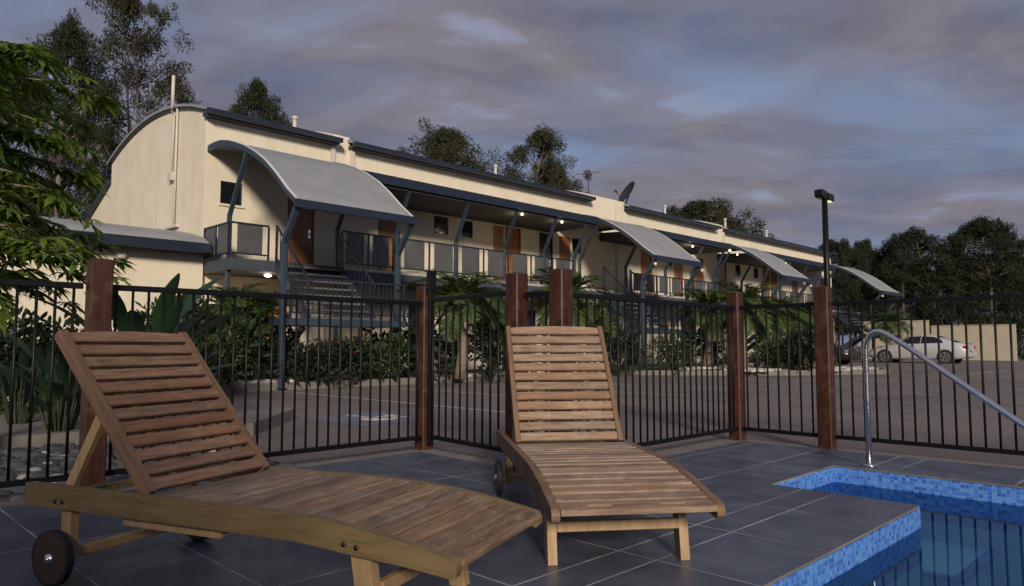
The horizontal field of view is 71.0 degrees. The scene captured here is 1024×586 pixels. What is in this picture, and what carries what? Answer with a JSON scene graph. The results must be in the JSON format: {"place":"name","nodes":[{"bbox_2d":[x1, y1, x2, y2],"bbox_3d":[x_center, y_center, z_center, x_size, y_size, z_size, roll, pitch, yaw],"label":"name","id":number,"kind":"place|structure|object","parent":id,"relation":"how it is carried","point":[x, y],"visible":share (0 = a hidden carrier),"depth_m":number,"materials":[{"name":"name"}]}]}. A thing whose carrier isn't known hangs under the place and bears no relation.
{"place":"outdoors","nodes":[
{"label":"outdoors","id":0,"kind":"place"},
{"bbox_2d":[0,214,211,346],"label":"annex building","id":1,"kind":"structure","parent":0,"point":[160,257],"depth_m":16.24,"materials":[{"name":"paint"}]},
{"bbox_2d":[0,403,292,448],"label":"concrete path","id":2,"kind":"structure","parent":0,"point":[20,435],"depth_m":7.14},
{"bbox_2d":[0,349,55,423],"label":"ginger plant","id":3,"kind":"object","parent":2,"relation":"on","point":[5,375],"visible":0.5,"depth_m":7.03,"materials":[{"name":"green plant"}]},
{"bbox_2d":[0,306,70,415],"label":"shrub","id":4,"kind":"object","parent":2,"relation":"on","point":[5,356],"visible":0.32,"depth_m":8.05,"materials":[{"name":"green plant"}]},
{"bbox_2d":[0,328,77,411],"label":"flowering shrub","id":5,"kind":"object","parent":2,"relation":"on","point":[1,350],"visible":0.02,"depth_m":8.27,"materials":[{"name":"green plant"}]},
{"bbox_2d":[22,317,123,413],"bbox_3d":[-5.059,0.874,8.350,1.321,1.205,1.374,4,-5,-40],"label":"shrub","id":6,"kind":"object","parent":2,"relation":"on","point":[45,332],"visible":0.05,"depth_m":8.09,"materials":[{"name":"green plant"}]},
{"bbox_2d":[0,441,1023,585],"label":"pool deck","id":7,"kind":"structure","parent":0,"point":[518,558],"depth_m":3.21,"materials":[{"name":"tile"}]},
{"bbox_2d":[24,329,541,585],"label":"sun lounger","id":8,"kind":"object","parent":7,"relation":"on","point":[413,528],"visible":1,"depth_m":2.59,"materials":[{"name":"brown wood"}]},
{"bbox_2d":[0,442,1023,585],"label":"deck grout","id":9,"kind":"object","parent":7,"relation":"on","point":[88,578],"visible":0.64,"depth_m":3.23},
{"bbox_2d":[506,272,527,471],"bbox_3d":[0.035,0.555,5.100,0.120,1.417,0.120,4,-6,-45],"label":"fence post","id":10,"kind":"object","parent":7,"relation":"on","point":[516,301],"visible":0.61,"depth_m":5.08,"materials":[{"name":"brown wood"}]},
{"bbox_2d":[426,270,505,452],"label":"pool gate","id":11,"kind":"structure","parent":10,"relation":"attached to","point":[431,288],"depth_m":5.67,"materials":[{"name":"black metal"}]},
{"bbox_2d":[524,291,548,431],"bbox_3d":[0.187,0.571,4.967,0.260,1.164,0.030,-4,-6,43],"label":"pool fence","id":12,"kind":"object","parent":10,"relation":"attached to","point":[545,294],"visible":0.33,"depth_m":4.99,"materials":[{"name":"black metal"}]},
{"bbox_2d":[549,268,573,431],"bbox_3d":[0.332,0.535,4.832,0.120,1.417,0.120,4,-6,-45],"label":"fence post","id":13,"kind":"object","parent":7,"relation":"on","point":[560,296],"visible":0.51,"depth_m":4.82,"materials":[{"name":"brown wood"}]},
{"bbox_2d":[494,325,725,565],"bbox_3d":[0.350,0.635,3.545,0.721,0.990,1.840,1,-4,-7],"label":"sun lounger","id":14,"kind":"object","parent":7,"relation":"on","point":[598,468],"visible":1,"depth_m":3.50,"materials":[{"name":"brown wood"}]},
{"bbox_2d":[764,465,1023,585],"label":"swimming pool","id":15,"kind":"structure","parent":7,"relation":"in","point":[989,516],"depth_m":4.50,"materials":[{"name":"tile"}]},
{"bbox_2d":[921,539,998,585],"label":"pool steps","id":16,"kind":"structure","parent":15,"relation":"on","point":[945,564],"depth_m":4.30,"materials":[{"name":"tile"}]},
{"bbox_2d":[862,329,1023,466],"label":"pool handrail","id":17,"kind":"object","parent":7,"relation":"on","point":[959,382],"visible":1,"depth_m":5.05,"materials":[{"name":"silver metal"}]},
{"bbox_2d":[0,0,1023,585],"label":"sky","id":18,"kind":"structure","parent":0,"point":[909,113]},
{"bbox_2d":[29,359,1023,465],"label":"car park asphalt","id":19,"kind":"object","parent":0,"point":[1006,403],"visible":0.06,"depth_m":9.67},
{"bbox_2d":[134,294,244,390],"bbox_3d":[-5.985,0.904,13.019,2.098,1.914,2.183,3,-5,-36],"label":"shrub","id":20,"kind":"object","parent":19,"relation":"on","point":[202,320],"visible":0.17,"depth_m":13.06,"materials":[{"name":"green plant"}]},
{"bbox_2d":[182,342,223,389],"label":"ginger plant","id":21,"kind":"object","parent":19,"relation":"on","point":[209,350],"visible":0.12,"depth_m":11.02,"materials":[{"name":"green plant"}]},
{"bbox_2d":[178,328,244,390],"bbox_3d":[-5.257,1.147,12.143,1.400,1.214,1.554,0,-4,1],"label":"shrub","id":22,"kind":"object","parent":19,"relation":"on","point":[213,341],"visible":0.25,"depth_m":12.34,"materials":[{"name":"green plant"}]},
{"bbox_2d":[304,411,440,424],"bbox_3d":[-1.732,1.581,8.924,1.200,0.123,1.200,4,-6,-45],"label":"bay symbol","id":23,"kind":"object","parent":19,"relation":"on","point":[344,418],"visible":0.72,"depth_m":8.79,"materials":[{"name":"blue paint"}]},
{"bbox_2d":[434,328,477,379],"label":"flowering shrub","id":24,"kind":"object","parent":19,"relation":"on","point":[449,353],"visible":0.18,"depth_m":17.34,"materials":[{"name":"green plant"}]},
{"bbox_2d":[465,313,504,382],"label":"shrub","id":25,"kind":"object","parent":19,"relation":"on","point":[493,352],"visible":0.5,"depth_m":17.57,"materials":[{"name":"green plant"}]},
{"bbox_2d":[0,439,1023,506],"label":"deck edge","id":26,"kind":"object","parent":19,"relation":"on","point":[493,461],"visible":0.13,"depth_m":5.77,"materials":[{"name":"concrete"}]},
{"bbox_2d":[78,258,113,486],"bbox_3d":[-2.482,0.495,4.282,0.120,1.417,0.120,4,-6,-45],"label":"fence post","id":27,"kind":"object","parent":26,"relation":"on","point":[99,293],"visible":0.51,"depth_m":4.25,"materials":[{"name":"brown wood"}]},
{"bbox_2d":[0,278,83,487],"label":"pool fence","id":28,"kind":"object","parent":27,"relation":"attached to","point":[37,284],"visible":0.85,"depth_m":4.13,"materials":[{"name":"black metal"}]},
{"bbox_2d":[415,286,434,449],"bbox_3d":[-0.750,0.638,6.178,0.120,1.407,0.120,4,-6,-45],"label":"fence post","id":29,"kind":"object","parent":26,"relation":"on","point":[422,295],"visible":0.66,"depth_m":6.12,"materials":[{"name":"brown wood"}]},
{"bbox_2d":[106,285,422,475],"bbox_3d":[-1.623,0.590,5.235,2.430,1.164,0.030,4,-6,-45],"label":"pool fence","id":30,"kind":"object","parent":29,"relation":"attached to","point":[194,292],"visible":0.81,"depth_m":5.30,"materials":[{"name":"black metal"}]},
{"bbox_2d":[726,291,745,440],"bbox_3d":[2.121,0.684,6.799,0.120,1.407,0.120,4,-6,-45],"label":"fence post","id":31,"kind":"object","parent":26,"relation":"on","point":[735,298],"visible":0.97,"depth_m":6.75,"materials":[{"name":"brown wood"}]},
{"bbox_2d":[573,293,737,446],"bbox_3d":[1.202,0.634,5.838,2.520,1.164,0.030,4,-6,-45],"label":"pool fence","id":32,"kind":"object","parent":31,"relation":"attached to","point":[602,298],"visible":0.76,"depth_m":5.93,"materials":[{"name":"black metal"}]},
{"bbox_2d":[740,302,817,436],"bbox_3d":[2.401,0.681,6.476,0.030,1.164,0.710,4,-6,-43],"label":"pool fence","id":33,"kind":"object","parent":31,"relation":"attached to","point":[780,431],"visible":0.91,"depth_m":6.46,"materials":[{"name":"black metal"}]},
{"bbox_2d":[813,286,836,449],"bbox_3d":[2.687,0.637,6.164,0.120,1.407,0.120,4,-6,-45],"label":"fence post","id":34,"kind":"object","parent":26,"relation":"on","point":[825,369],"visible":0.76,"depth_m":6.12,"materials":[{"name":"brown wood"}]},
{"bbox_2d":[832,294,1023,455],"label":"pool fence","id":35,"kind":"object","parent":34,"relation":"attached to","point":[971,447],"visible":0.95,"depth_m":5.59,"materials":[{"name":"black metal"}]},
{"bbox_2d":[220,362,815,382],"bbox_3d":[4.490,2.438,21.694,28.000,0.140,8.900,4,-6,-45],"label":"garden bed","id":36,"kind":"object","parent":19,"relation":"on","point":[441,373],"visible":0.12,"depth_m":23.38,"materials":[{"name":"soil"}]},
{"bbox_2d":[154,294,273,383],"bbox_3d":[-5.882,0.925,13.966,2.334,2.023,2.589,1,-4,-7],"label":"shrub","id":37,"kind":"object","parent":36,"relation":"on","point":[241,338],"visible":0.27,"depth_m":14.22,"materials":[{"name":"green plant"}]},
{"bbox_2d":[197,282,272,383],"bbox_3d":[-5.871,0.830,14.824,1.939,2.119,2.131,1,-4,-11],"label":"palm","id":38,"kind":"object","parent":36,"relation":"on","point":[239,302],"visible":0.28,"depth_m":14.60,"materials":[{"name":"green plant"}]},
{"bbox_2d":[226,290,300,379],"bbox_3d":[-5.408,0.938,15.418,1.820,1.990,2.000,-1,-4,9],"label":"palm","id":39,"kind":"object","parent":36,"relation":"on","point":[268,305],"visible":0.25,"depth_m":15.19,"materials":[{"name":"green plant"}]},
{"bbox_2d":[238,326,303,380],"bbox_3d":[-5.115,1.275,15.121,1.617,1.418,1.554,2,-5,-28],"label":"shrub","id":40,"kind":"object","parent":36,"relation":"on","point":[289,337],"visible":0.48,"depth_m":14.94,"materials":[{"name":"green plant"}]},
{"bbox_2d":[263,339,327,385],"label":"flowering shrub","id":41,"kind":"object","parent":36,"relation":"on","point":[312,368],"visible":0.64,"depth_m":14.81,"materials":[{"name":"green plant"}]},
{"bbox_2d":[290,334,356,386],"bbox_3d":[-3.920,1.426,15.222,1.572,1.137,1.340,-1,-4,9],"label":"flowering shrub","id":42,"kind":"object","parent":36,"relation":"on","point":[335,360],"visible":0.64,"depth_m":14.89,"materials":[{"name":"green plant"}]},
{"bbox_2d":[327,336,388,382],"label":"flowering shrub","id":43,"kind":"object","parent":36,"relation":"on","point":[365,364],"visible":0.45,"depth_m":15.47,"materials":[{"name":"green plant"}]},
{"bbox_2d":[352,331,412,381],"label":"shrub","id":44,"kind":"object","parent":36,"relation":"on","point":[385,346],"visible":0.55,"depth_m":16.07,"materials":[{"name":"green plant"}]},
{"bbox_2d":[362,313,461,382],"bbox_3d":[-2.475,1.260,17.080,2.564,1.854,2.185,1,-4,-14],"label":"flowering shrub","id":45,"kind":"object","parent":36,"relation":"on","point":[413,352],"visible":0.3,"depth_m":16.70,"materials":[{"name":"green plant"}]},
{"bbox_2d":[7,362,878,405],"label":"pale pebbles","id":46,"kind":"object","parent":36,"relation":"on","point":[764,370],"visible":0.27,"depth_m":21.57,"materials":[{"name":"stone"}]},
{"bbox_2d":[464,298,504,374],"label":"palm","id":47,"kind":"object","parent":46,"relation":"on","point":[502,320],"visible":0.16,"depth_m":18.16,"materials":[{"name":"green plant"}]},
{"bbox_2d":[405,268,505,379],"bbox_3d":[-1.266,0.734,17.010,2.652,2.638,2.413,-2,-5,28],"label":"palm","id":48,"kind":"object","parent":36,"relation":"on","point":[462,286],"visible":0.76,"depth_m":16.82,"materials":[{"name":"green plant"}]},
{"bbox_2d":[596,323,650,373],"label":"shrub","id":49,"kind":"object","parent":36,"relation":"on","point":[621,348],"visible":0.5,"depth_m":20.94,"materials":[{"name":"green plant"}]},
{"bbox_2d":[647,331,697,373],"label":"shrub","id":50,"kind":"object","parent":36,"relation":"on","point":[662,342],"visible":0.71,"depth_m":21.75,"materials":[{"name":"green plant"}]},
{"bbox_2d":[664,287,725,366],"bbox_3d":[6.580,1.195,24.489,2.826,2.812,2.572,-1,-4,20],"label":"palm","id":51,"kind":"object","parent":36,"relation":"on","point":[701,298],"visible":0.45,"depth_m":24.27,"materials":[{"name":"green plant"}]},
{"bbox_2d":[681,328,726,367],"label":"shrub","id":52,"kind":"object","parent":36,"relation":"on","point":[703,346],"visible":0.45,"depth_m":24.74,"materials":[{"name":"green plant"}]},
{"bbox_2d":[695,281,790,367],"bbox_3d":[7.400,1.053,22.827,2.611,2.855,2.870,1,-4,-19],"label":"palm","id":53,"kind":"object","parent":36,"relation":"on","point":[749,297],"visible":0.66,"depth_m":22.59,"materials":[{"name":"green plant"}]},
{"bbox_2d":[748,334,791,368],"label":"shrub","id":54,"kind":"object","parent":36,"relation":"on","point":[771,350],"visible":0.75,"depth_m":22.46,"materials":[{"name":"green plant"}]},
{"bbox_2d":[747,295,811,367],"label":"palm","id":55,"kind":"object","parent":36,"relation":"on","point":[782,323],"visible":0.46,"depth_m":23.13,"materials":[{"name":"green plant"}]},
{"bbox_2d":[768,337,812,369],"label":"flowering shrub","id":56,"kind":"object","parent":36,"relation":"on","point":[793,364],"visible":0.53,"depth_m":22.21,"materials":[{"name":"green plant"}]},
{"bbox_2d":[779,324,835,372],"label":"shrub","id":57,"kind":"object","parent":36,"relation":"on","point":[805,347],"visible":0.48,"depth_m":22.01,"materials":[{"name":"green plant"}]},
{"bbox_2d":[814,189,833,286],"bbox_3d":[10.322,-0.362,23.518,0.360,5.950,1.240,-4,-5,40],"label":"lamp post","id":58,"kind":"object","parent":36,"relation":"on","point":[825,197],"visible":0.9,"depth_m":23.53,"materials":[{"name":"black metal"}]},
{"bbox_2d":[221,361,889,391],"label":"kerb","id":59,"kind":"structure","parent":19,"relation":"on","point":[344,383],"depth_m":17.39,"materials":[{"name":"concrete"}]},
{"bbox_2d":[528,267,619,335],"bbox_3d":[1.327,0.750,18.387,2.826,2.812,2.572,0,-4,3],"label":"palm","id":60,"kind":"object","parent":19,"relation":"on","point":[579,280],"visible":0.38,"depth_m":18.24,"materials":[{"name":"green plant"}]},
{"bbox_2d":[573,300,630,371],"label":"palm","id":61,"kind":"object","parent":19,"relation":"on","point":[606,321],"visible":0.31,"depth_m":19.94,"materials":[{"name":"green plant"}]},
{"bbox_2d":[281,370,1004,411],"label":"parking lines","id":62,"kind":"object","parent":19,"relation":"on","point":[504,395],"visible":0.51,"depth_m":13.43,"materials":[{"name":"white paint"}]},
{"bbox_2d":[761,335,858,364],"bbox_3d":[14.241,2.719,34.443,4.201,1.482,1.656,-4,-6,45],"label":"parked car","id":63,"kind":"object","parent":19,"relation":"on","point":[845,354],"visible":0.29,"depth_m":32.82,"materials":[{"name":"black"}]},
{"bbox_2d":[780,300,842,363],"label":"palm","id":64,"kind":"object","parent":19,"relation":"on","point":[805,312],"visible":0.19,"depth_m":26.68,"materials":[{"name":"green plant"}]},
{"bbox_2d":[863,310,917,360],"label":"palm","id":65,"kind":"object","parent":19,"relation":"on","point":[892,328],"visible":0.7,"depth_m":37.72,"materials":[{"name":"green plant"}]},
{"bbox_2d":[868,335,976,363],"bbox_3d":[21.131,2.917,37.162,4.668,1.482,1.840,-4,-6,45],"label":"parked car","id":66,"kind":"object","parent":19,"relation":"on","point":[945,349],"visible":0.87,"depth_m":36.18,"materials":[{"name":"silver metal"}]},
{"bbox_2d":[860,320,1017,360],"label":"metal fence","id":67,"kind":"object","parent":19,"relation":"on","point":[1003,340],"visible":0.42,"depth_m":41.93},
{"bbox_2d":[985,310,1023,359],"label":"shrub","id":68,"kind":"object","parent":19,"relation":"on","point":[1019,330],"visible":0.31,"depth_m":44.49,"materials":[{"name":"green plant"}]},
{"bbox_2d":[269,346,1023,462],"bbox_3d":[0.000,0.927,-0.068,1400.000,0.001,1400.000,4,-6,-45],"label":"ground","id":69,"kind":"structure","parent":0,"point":[859,350],"depth_m":74.24,"materials":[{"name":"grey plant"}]},
{"bbox_2d":[0,60,97,218],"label":"casuarina tree","id":70,"kind":"object","parent":69,"relation":"on","point":[41,157],"visible":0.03,"depth_m":34.65,"materials":[{"name":"green plant"}]},
{"bbox_2d":[3,15,134,219],"bbox_3d":[-17.136,-4.016,27.125,5.319,13.723,5.255,-1,-4,16],"label":"casuarina tree","id":71,"kind":"object","parent":69,"relation":"on","point":[67,42],"visible":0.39,"depth_m":27.46,"materials":[{"name":"plant"}]},
{"bbox_2d":[48,123,122,217],"bbox_3d":[-22.664,-2.926,38.843,5.561,13.309,5.648,1,-4,-16],"label":"eucalyptus tree","id":72,"kind":"object","parent":69,"relation":"on","point":[106,170],"visible":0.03,"depth_m":38.56,"materials":[{"name":"green plant"}]},
{"bbox_2d":[53,0,201,211],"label":"eucalyptus tree","id":73,"kind":"object","parent":69,"relation":"on","point":[129,9],"visible":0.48,"depth_m":29.84,"materials":[{"name":"green plant"}]},
{"bbox_2d":[0,439,295,501],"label":"dark pebbles","id":74,"kind":"object","parent":69,"relation":"on","point":[18,466],"visible":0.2,"depth_m":5.34,"materials":[{"name":"gravel"}]},
{"bbox_2d":[0,330,80,431],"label":"ginger plant","id":75,"kind":"object","parent":74,"relation":"on","point":[60,380],"visible":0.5,"depth_m":6.46,"materials":[{"name":"green plant"}]},
{"bbox_2d":[0,40,135,336],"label":"lobed leaf tree","id":76,"kind":"object","parent":74,"relation":"on","point":[20,56],"visible":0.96,"depth_m":5.65,"materials":[{"name":"green plant"}]},
{"bbox_2d":[16,447,215,482],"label":"scattered pebbles","id":77,"kind":"object","parent":74,"relation":"on","point":[21,476],"visible":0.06,"depth_m":4.98,"materials":[{"name":"stone"}]},
{"bbox_2d":[24,273,243,435],"bbox_3d":[-3.241,0.572,6.255,1.763,1.623,1.464,4,-6,-45],"label":"ginger plant","id":78,"kind":"object","parent":74,"relation":"on","point":[123,319],"visible":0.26,"depth_m":6.09,"materials":[{"name":"green plant"}]},
{"bbox_2d":[227,76,292,125],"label":"casuarina tree","id":79,"kind":"object","parent":69,"relation":"on","point":[254,100],"visible":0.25,"depth_m":36.45,"materials":[{"name":"green plant"}]},
{"bbox_2d":[396,117,497,172],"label":"gum tree","id":80,"kind":"object","parent":69,"relation":"on","point":[443,144],"visible":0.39,"depth_m":43.28,"materials":[{"name":"green plant"}]},
{"bbox_2d":[82,75,901,388],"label":"motel building","id":81,"kind":"structure","parent":69,"relation":"on","point":[284,209],"depth_m":20.76,"materials":[{"name":"paint"}]},
{"bbox_2d":[218,181,243,208],"bbox_3d":[-7.075,-2.473,18.079,0.640,0.629,0.130,4,-6,-45],"label":"window","id":82,"kind":"structure","parent":81,"relation":"in","point":[227,188],"depth_m":18.06,"materials":[{"name":"black glass"}]},
{"bbox_2d":[287,197,314,264],"bbox_3d":[-5.727,-1.655,19.405,0.798,2.090,0.141,4,-6,-45],"label":"door","id":83,"kind":"structure","parent":81,"relation":"in","point":[301,240],"depth_m":19.45,"materials":[{"name":"brown wood"}]},
{"bbox_2d":[324,301,392,351],"bbox_3d":[-4.366,0.965,20.543,2.380,1.429,0.130,4,-6,-45],"label":"window","id":84,"kind":"structure","parent":81,"relation":"in","point":[345,331],"depth_m":20.50,"materials":[{"name":"glass"}]},
{"bbox_2d":[377,220,399,270],"bbox_3d":[-3.698,-1.507,21.429,0.798,2.090,0.141,4,-6,-45],"label":"door","id":85,"kind":"structure","parent":81,"relation":"in","point":[386,228],"depth_m":21.44,"materials":[{"name":"brown wood"}]},
{"bbox_2d":[433,216,449,236],"bbox_3d":[-2.273,-2.123,22.868,0.660,0.629,0.130,4,-6,-45],"label":"window","id":86,"kind":"structure","parent":81,"relation":"in","point":[440,223],"depth_m":22.90,"materials":[{"name":"black glass"}]},
{"bbox_2d":[461,221,473,240],"bbox_3d":[-1.488,-2.066,23.651,0.560,0.629,0.130,4,-6,-45],"label":"window","id":87,"kind":"structure","parent":81,"relation":"in","point":[467,228],"depth_m":23.69,"materials":[{"name":"black glass"}]},
{"bbox_2d":[505,228,520,273],"bbox_3d":[0.000,-1.237,25.118,0.798,2.090,0.141,4,-6,-45],"label":"door","id":88,"kind":"structure","parent":81,"relation":"in","point":[514,244],"depth_m":25.18,"materials":[{"name":"brown wood"}]},
{"bbox_2d":[539,232,552,283],"bbox_3d":[1.220,-1.149,26.334,0.748,2.090,0.141,4,-6,-45],"label":"door","id":89,"kind":"structure","parent":81,"relation":"in","point":[542,237],"depth_m":26.41,"materials":[{"name":"black"}]},
{"bbox_2d":[614,181,634,206],"bbox_3d":[4.925,-4.014,30.905,0.882,1.612,0.935,-2,-5,27],"label":"satellite dish","id":90,"kind":"object","parent":81,"relation":"attached to","point":[626,192],"visible":0.92,"depth_m":31.06,"materials":[{"name":"grey"}]},
{"bbox_2d":[641,250,651,293],"bbox_3d":[5.745,-0.819,30.848,0.848,2.090,0.141,4,-6,-45],"label":"door","id":91,"kind":"structure","parent":81,"relation":"in","point":[646,259],"depth_m":30.85,"materials":[{"name":"brown wood"}]},
{"bbox_2d":[649,317,670,349],"bbox_3d":[6.558,1.762,31.439,2.080,1.429,0.130,4,-6,-45],"label":"window","id":92,"kind":"structure","parent":81,"relation":"in","point":[669,320],"depth_m":31.28,"materials":[{"name":"beige"}]},
{"bbox_2d":[694,259,703,292],"bbox_3d":[8.768,-0.598,33.862,0.898,2.090,0.141,4,-6,-45],"label":"door","id":93,"kind":"structure","parent":81,"relation":"in","point":[700,276],"depth_m":34.03,"materials":[{"name":"brown wood"}]},
{"bbox_2d":[718,263,726,299],"bbox_3d":[10.359,-0.482,35.449,0.798,2.090,0.141,4,-6,-45],"label":"door","id":94,"kind":"structure","parent":81,"relation":"in","point":[722,276],"depth_m":35.52,"materials":[{"name":"brown wood"}]},
{"bbox_2d":[477,122,577,190],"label":"eucalyptus tree","id":95,"kind":"object","parent":69,"relation":"on","point":[544,142],"visible":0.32,"depth_m":45.56,"materials":[{"name":"green plant"}]},
{"bbox_2d":[526,154,592,194],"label":"gum tree","id":96,"kind":"object","parent":69,"relation":"on","point":[562,173],"visible":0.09,"depth_m":46.67,"materials":[{"name":"green plant"}]},
{"bbox_2d":[662,197,773,238],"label":"gum tree","id":97,"kind":"object","parent":69,"relation":"on","point":[695,210],"visible":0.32,"depth_m":64.51,"materials":[{"name":"green plant"}]},
{"bbox_2d":[815,239,865,342],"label":"casuarina tree","id":98,"kind":"object","parent":69,"relation":"on","point":[834,247],"visible":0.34,"depth_m":59.20,"materials":[{"name":"green plant"}]},
{"bbox_2d":[831,237,881,337],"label":"she oak tree","id":99,"kind":"object","parent":69,"relation":"on","point":[845,243],"visible":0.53,"depth_m":59.00,"materials":[{"name":"plant"}]},
{"bbox_2d":[839,244,900,331],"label":"casuarina tree","id":100,"kind":"object","parent":69,"relation":"on","point":[857,259],"visible":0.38,"depth_m":59.26,"materials":[{"name":"green plant"}]},
{"bbox_2d":[851,238,920,319],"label":"she oak tree","id":101,"kind":"object","parent":69,"relation":"on","point":[868,241],"visible":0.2,"depth_m":59.85,"materials":[{"name":"green plant"}]},
{"bbox_2d":[859,231,946,328],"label":"casuarina tree","id":102,"kind":"object","parent":69,"relation":"on","point":[912,246],"visible":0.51,"depth_m":57.37,"materials":[{"name":"green plant"}]},
{"bbox_2d":[870,263,949,333],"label":"casuarina tree","id":103,"kind":"object","parent":69,"relation":"on","point":[922,296],"visible":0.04,"depth_m":74.59,"materials":[{"name":"green plant"}]},
{"bbox_2d":[874,225,1006,325],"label":"she oak tree","id":104,"kind":"object","parent":69,"relation":"on","point":[916,234],"visible":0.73,"depth_m":55.61,"materials":[{"name":"green plant"}]},
{"bbox_2d":[907,267,998,325],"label":"she oak tree","id":105,"kind":"object","parent":69,"relation":"on","point":[942,305],"visible":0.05,"depth_m":75.65,"materials":[{"name":"green plant"}]},
{"bbox_2d":[917,261,1021,326],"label":"casuarina tree","id":106,"kind":"object","parent":69,"relation":"on","point":[984,317],"visible":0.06,"depth_m":74.04,"materials":[{"name":"green plant"}]},
{"bbox_2d":[923,215,1023,324],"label":"casuarina tree","id":107,"kind":"object","parent":69,"relation":"on","point":[988,226],"visible":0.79,"depth_m":54.53,"materials":[{"name":"green plant"}]},
{"bbox_2d":[962,224,1023,327],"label":"she oak tree","id":108,"kind":"object","parent":69,"relation":"on","point":[1017,284],"visible":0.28,"depth_m":54.67,"materials":[{"name":"green plant"}]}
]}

